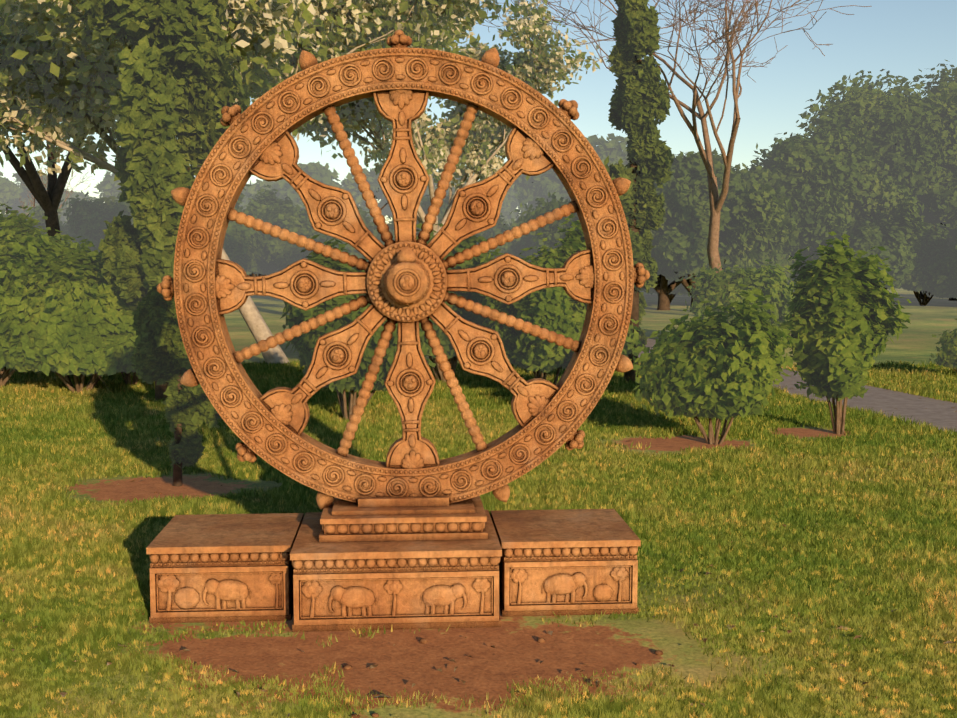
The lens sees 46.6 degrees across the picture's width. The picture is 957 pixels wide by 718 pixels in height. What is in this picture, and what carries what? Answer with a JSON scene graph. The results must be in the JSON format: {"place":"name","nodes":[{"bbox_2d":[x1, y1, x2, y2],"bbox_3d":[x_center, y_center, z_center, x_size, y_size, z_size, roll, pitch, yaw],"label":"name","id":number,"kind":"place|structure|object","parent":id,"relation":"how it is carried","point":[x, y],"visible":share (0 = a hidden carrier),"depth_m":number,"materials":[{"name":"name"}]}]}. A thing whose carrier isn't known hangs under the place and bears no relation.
{"place":"outdoors","nodes":[
{"label":"outdoors","id":0,"kind":"place"},
{"bbox_2d":[121,368,138,385],"bbox_3d":[-4.327,-0.295,13.353,1.298,1.327,1.526,0,5,-4],"label":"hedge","id":1,"kind":"object","parent":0,"point":[127,378],"depth_m":13.31,"materials":[{"name":"plant"}]},
{"bbox_2d":[0,359,956,717],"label":"grass","id":2,"kind":"structure","parent":0,"point":[742,485],"depth_m":6.17,"materials":[{"name":"green plant"}]},
{"bbox_2d":[929,318,956,371],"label":"shrub","id":3,"kind":"object","parent":2,"relation":"on","point":[947,356],"depth_m":14.18,"materials":[{"name":"green plant"}]},
{"bbox_2d":[0,275,956,717],"bbox_3d":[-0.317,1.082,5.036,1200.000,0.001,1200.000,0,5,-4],"label":"ground","id":4,"kind":"structure","parent":0,"point":[406,657],"depth_m":4.39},
{"bbox_2d":[0,170,68,217],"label":"tree","id":5,"kind":"object","parent":4,"relation":"on","point":[11,192],"depth_m":96.17,"materials":[{"name":"green plant"}]},
{"bbox_2d":[0,209,80,246],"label":"tree","id":6,"kind":"object","parent":4,"relation":"on","point":[64,228],"visible":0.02,"depth_m":50.38,"materials":[{"name":"green plant"}]},
{"bbox_2d":[2,51,90,245],"bbox_3d":[-9.654,-5.680,24.106,7.891,10.317,9.050,-4,7,-40],"label":"tree","id":7,"kind":"object","parent":4,"relation":"on","point":[48,200],"depth_m":23.97,"materials":[{"name":"brown plant"}]},
{"bbox_2d":[24,205,68,239],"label":"tree","id":8,"kind":"object","parent":4,"relation":"on","point":[38,214],"visible":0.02,"depth_m":51.33,"materials":[{"name":"green plant"}]},
{"bbox_2d":[0,226,101,387],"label":"hedge","id":9,"kind":"object","parent":4,"relation":"on","point":[30,253],"depth_m":12.63,"materials":[{"name":"green plant"}]},
{"bbox_2d":[0,203,103,264],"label":"hedge","id":10,"kind":"object","parent":4,"relation":"on","point":[14,225],"depth_m":14.99,"materials":[{"name":"green plant"}]},
{"bbox_2d":[19,151,93,214],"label":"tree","id":11,"kind":"object","parent":4,"relation":"on","point":[64,191],"visible":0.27,"depth_m":71.48,"materials":[{"name":"brown plant"}]},
{"bbox_2d":[0,239,137,392],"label":"hedge","id":12,"kind":"object","parent":4,"relation":"on","point":[68,334],"depth_m":11.81,"materials":[{"name":"green plant"}]},
{"bbox_2d":[60,189,96,223],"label":"tree","id":13,"kind":"object","parent":4,"relation":"on","point":[81,194],"visible":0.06,"depth_m":109.73,"materials":[{"name":"green plant"}]},
{"bbox_2d":[60,192,133,252],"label":"tree","id":14,"kind":"object","parent":4,"relation":"on","point":[87,219],"visible":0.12,"depth_m":44.24,"materials":[{"name":"green plant"}]},
{"bbox_2d":[94,171,121,201],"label":"tree","id":15,"kind":"object","parent":4,"relation":"on","point":[108,186],"visible":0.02,"depth_m":89.59,"materials":[{"name":"green plant"}]},
{"bbox_2d":[75,0,249,401],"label":"ivy-covered tree","id":16,"kind":"object","parent":4,"relation":"on","point":[167,85],"depth_m":11.08,"materials":[{"name":"green plant"}]},
{"bbox_2d":[130,278,220,486],"bbox_3d":[-2.011,0.180,7.532,0.642,1.458,0.570,0,5,-4],"label":"shrub","id":17,"kind":"object","parent":4,"relation":"on","point":[160,356],"depth_m":7.40,"materials":[{"name":"green plant"}]},
{"bbox_2d":[239,183,251,275],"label":"tree","id":18,"kind":"object","parent":4,"relation":"on","point":[243,204],"depth_m":96.77,"materials":[{"name":"green plant"}]},
{"bbox_2d":[223,184,272,272],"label":"tree","id":19,"kind":"object","parent":4,"relation":"on","point":[243,245],"visible":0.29,"depth_m":44.55,"materials":[{"name":"green plant"}]},
{"bbox_2d":[0,0,516,363],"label":"tree","id":20,"kind":"object","parent":4,"relation":"on","point":[249,76],"depth_m":15.69,"materials":[{"name":"green plant"}]},
{"bbox_2d":[0,0,525,176],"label":"tree blossoms","id":21,"kind":"object","parent":20,"relation":"attached to","point":[280,44],"visible":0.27,"depth_m":15.37,"materials":[{"name":"beige plant"}]},
{"bbox_2d":[244,185,296,275],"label":"tree","id":22,"kind":"object","parent":4,"relation":"on","point":[265,201],"depth_m":49.30,"materials":[{"name":"green plant"}]},
{"bbox_2d":[259,203,320,270],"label":"tree","id":23,"kind":"object","parent":4,"relation":"on","point":[281,254],"visible":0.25,"depth_m":47.01,"materials":[{"name":"green plant"}]},
{"bbox_2d":[243,161,387,225],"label":"tree","id":24,"kind":"object","parent":4,"relation":"on","point":[318,171],"depth_m":84.53,"materials":[{"name":"green plant"}]},
{"bbox_2d":[304,207,394,268],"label":"tree","id":25,"kind":"object","parent":4,"relation":"on","point":[370,227],"depth_m":45.37,"materials":[{"name":"green plant"}]},
{"bbox_2d":[280,234,435,419],"bbox_3d":[-1.143,-0.279,10.536,1.521,1.807,1.722,0,5,-4],"label":"shrub","id":26,"kind":"object","parent":4,"relation":"on","point":[304,344],"depth_m":10.07,"materials":[{"name":"green plant"}]},
{"bbox_2d":[146,495,640,631],"bbox_3d":[-0.361,0.862,4.942,2.091,0.503,0.764,0,5,-4],"label":"pedestal","id":27,"kind":"object","parent":4,"relation":"on","point":[408,562],"visible":0.98,"depth_m":4.70,"materials":[{"name":"stone"}]},
{"bbox_2d":[157,30,649,509],"bbox_3d":[-0.311,-0.337,4.829,2.171,2.177,0.332,-2,5,-4],"label":"wheel sculpture","id":28,"kind":"object","parent":27,"relation":"on","point":[406,281],"visible":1,"depth_m":4.85,"materials":[{"name":"stone"}]},
{"bbox_2d":[378,171,437,216],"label":"tree","id":29,"kind":"object","parent":4,"relation":"on","point":[386,210],"visible":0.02,"depth_m":89.98,"materials":[{"name":"plant"}]},
{"bbox_2d":[251,0,602,234],"bbox_3d":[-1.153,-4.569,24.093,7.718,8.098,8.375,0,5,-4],"label":"tree","id":30,"kind":"object","parent":4,"relation":"on","point":[456,119],"depth_m":24.56,"materials":[{"name":"green plant"}]},
{"bbox_2d":[364,223,494,382],"bbox_3d":[-0.407,-0.646,13.408,1.992,2.034,2.270,0,5,-4],"label":"shrub","id":31,"kind":"object","parent":4,"relation":"on","point":[470,316],"depth_m":12.86,"materials":[{"name":"green plant"}]},
{"bbox_2d":[154,451,765,717],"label":"earth clods","id":32,"kind":"object","parent":4,"relation":"on","point":[540,640],"visible":0.92,"depth_m":4.20,"materials":[{"name":"brown soil"}]},
{"bbox_2d":[416,193,516,237],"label":"tree","id":33,"kind":"object","parent":4,"relation":"on","point":[425,203],"visible":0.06,"depth_m":48.63,"materials":[{"name":"green plant"}]},
{"bbox_2d":[3,388,956,717],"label":"fallen leaves","id":34,"kind":"object","parent":4,"relation":"on","point":[63,694],"visible":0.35,"depth_m":4.29,"materials":[{"name":"brown plant"}]},
{"bbox_2d":[444,172,531,230],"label":"tree","id":35,"kind":"object","parent":4,"relation":"on","point":[510,203],"depth_m":93.21,"materials":[{"name":"green plant"}]},
{"bbox_2d":[475,208,554,261],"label":"tree","id":36,"kind":"object","parent":4,"relation":"on","point":[514,247],"visible":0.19,"depth_m":43.02,"materials":[{"name":"green plant"}]},
{"bbox_2d":[478,213,641,384],"bbox_3d":[0.798,-0.514,11.901,1.734,2.032,1.785,0,5,-4],"label":"shrub","id":37,"kind":"object","parent":4,"relation":"on","point":[558,310],"depth_m":11.54,"materials":[{"name":"green plant"}]},
{"bbox_2d":[512,133,628,210],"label":"tree","id":38,"kind":"object","parent":4,"relation":"on","point":[543,185],"depth_m":72.59,"materials":[{"name":"green plant"}]},
{"bbox_2d":[516,151,744,309],"bbox_3d":[5.091,-3.780,33.971,7.693,4.782,6.377,0,5,-4],"label":"tree","id":39,"kind":"object","parent":4,"relation":"on","point":[689,169],"depth_m":33.38,"materials":[{"name":"green plant"}]},
{"bbox_2d":[604,0,673,382],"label":"ivy-covered tree","id":40,"kind":"object","parent":4,"relation":"on","point":[639,103],"depth_m":13.26,"materials":[{"name":"green plant"}]},
{"bbox_2d":[639,281,684,302],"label":"tree","id":41,"kind":"object","parent":4,"relation":"on","point":[652,291],"depth_m":37.46,"materials":[{"name":"green plant"}]},
{"bbox_2d":[476,0,870,272],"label":"bare tree limbs","id":42,"kind":"object","parent":4,"relation":"on","point":[716,201],"visible":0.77,"depth_m":27.24,"materials":[{"name":"brown plant"}]},
{"bbox_2d":[668,275,687,295],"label":"tree","id":43,"kind":"object","parent":4,"relation":"on","point":[682,289],"visible":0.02,"depth_m":36.53,"materials":[{"name":"green plant"}]},
{"bbox_2d":[574,180,803,311],"bbox_3d":[6.242,-3.432,33.033,7.092,4.284,6.086,0,5,-4],"label":"tree","id":44,"kind":"object","parent":4,"relation":"on","point":[753,226],"depth_m":31.21,"materials":[{"name":"green plant"}]},
{"bbox_2d":[632,284,800,444],"bbox_3d":[1.919,0.053,9.241,1.325,1.362,1.425,0,5,-4],"label":"shrub","id":45,"kind":"object","parent":4,"relation":"on","point":[719,367],"depth_m":8.95,"materials":[{"name":"green plant"}]},
{"bbox_2d":[680,259,796,330],"bbox_3d":[4.802,-1.036,20.064,2.201,1.629,1.928,0,5,-4],"label":"shrub","id":46,"kind":"object","parent":4,"relation":"on","point":[712,286],"depth_m":19.61,"materials":[{"name":"green plant"}]},
{"bbox_2d":[737,244,788,271],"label":"tree","id":47,"kind":"object","parent":4,"relation":"on","point":[777,259],"visible":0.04,"depth_m":34.12,"materials":[{"name":"green plant"}]},
{"bbox_2d":[672,148,855,263],"bbox_3d":[8.072,-4.271,36.489,7.737,5.357,7.987,0,5,-4],"label":"tree","id":48,"kind":"object","parent":4,"relation":"on","point":[817,213],"visible":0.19,"depth_m":34.88,"materials":[{"name":"green plant"}]},
{"bbox_2d":[743,150,814,248],"bbox_3d":[10.134,-4.554,39.502,7.454,5.397,6.047,0,5,-4],"label":"tree","id":49,"kind":"object","parent":4,"relation":"on","point":[765,163],"depth_m":37.74,"materials":[{"name":"green plant"}]},
{"bbox_2d":[778,241,813,287],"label":"tree","id":50,"kind":"object","parent":4,"relation":"on","point":[790,263],"visible":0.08,"depth_m":36.61,"materials":[{"name":"green plant"}]},
{"bbox_2d":[739,121,924,260],"bbox_3d":[11.106,-5.000,38.920,6.937,6.350,8.586,0,5,-4],"label":"tree","id":51,"kind":"object","parent":4,"relation":"on","point":[876,199],"visible":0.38,"depth_m":36.07,"materials":[{"name":"green plant"}]},
{"bbox_2d":[789,241,894,288],"bbox_3d":[11.701,-3.017,36.531,3.148,2.684,3.870,0,5,-4],"label":"tree","id":52,"kind":"object","parent":4,"relation":"on","point":[855,249],"visible":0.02,"depth_m":34.96,"materials":[{"name":"green plant"}]},
{"bbox_2d":[778,231,912,433],"bbox_3d":[3.109,-0.198,9.695,1.169,1.781,0.946,0,5,-4],"label":"shrub","id":53,"kind":"object","parent":4,"relation":"on","point":[845,328],"depth_m":9.51,"materials":[{"name":"green plant"}]},
{"bbox_2d":[816,197,928,289],"bbox_3d":[12.500,-3.346,35.444,3.232,3.518,2.366,0,5,-4],"label":"tree","id":54,"kind":"object","parent":4,"relation":"on","point":[897,238],"depth_m":34.67,"materials":[{"name":"green plant"}]},
{"bbox_2d":[792,75,956,247],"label":"tree","id":55,"kind":"object","parent":4,"relation":"on","point":[922,148],"depth_m":37.54,"materials":[{"name":"green plant"}]},
{"bbox_2d":[828,60,956,300],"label":"tree","id":56,"kind":"object","parent":4,"relation":"on","point":[945,79],"depth_m":41.14,"materials":[{"name":"green plant"}]},
{"bbox_2d":[898,221,954,305],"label":"tree","id":57,"kind":"object","parent":4,"relation":"on","point":[934,242],"depth_m":36.66,"materials":[{"name":"green plant"}]},
{"bbox_2d":[920,100,949,298],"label":"tree","id":58,"kind":"object","parent":4,"relation":"on","point":[926,210],"depth_m":40.87,"materials":[{"name":"green plant"}]},
{"bbox_2d":[916,251,956,298],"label":"tree","id":59,"kind":"object","parent":4,"relation":"on","point":[944,284],"visible":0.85,"depth_m":35.80,"materials":[{"name":"green plant"}]},
{"bbox_2d":[917,82,956,170],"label":"tree","id":60,"kind":"object","parent":4,"relation":"on","point":[950,99],"visible":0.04,"depth_m":38.27,"materials":[{"name":"green plant"}]},
{"bbox_2d":[918,156,956,248],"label":"tree","id":61,"kind":"object","parent":4,"relation":"on","point":[944,203],"depth_m":38.13,"materials":[{"name":"green plant"}]},
{"bbox_2d":[0,0,956,223],"label":"sky","id":62,"kind":"structure","parent":0,"point":[902,38],"materials":[{"name":"blue"}]},
{"bbox_2d":[638,338,956,433],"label":"garden path","id":63,"kind":"structure","parent":0,"point":[936,413],"depth_m":11.84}
]}

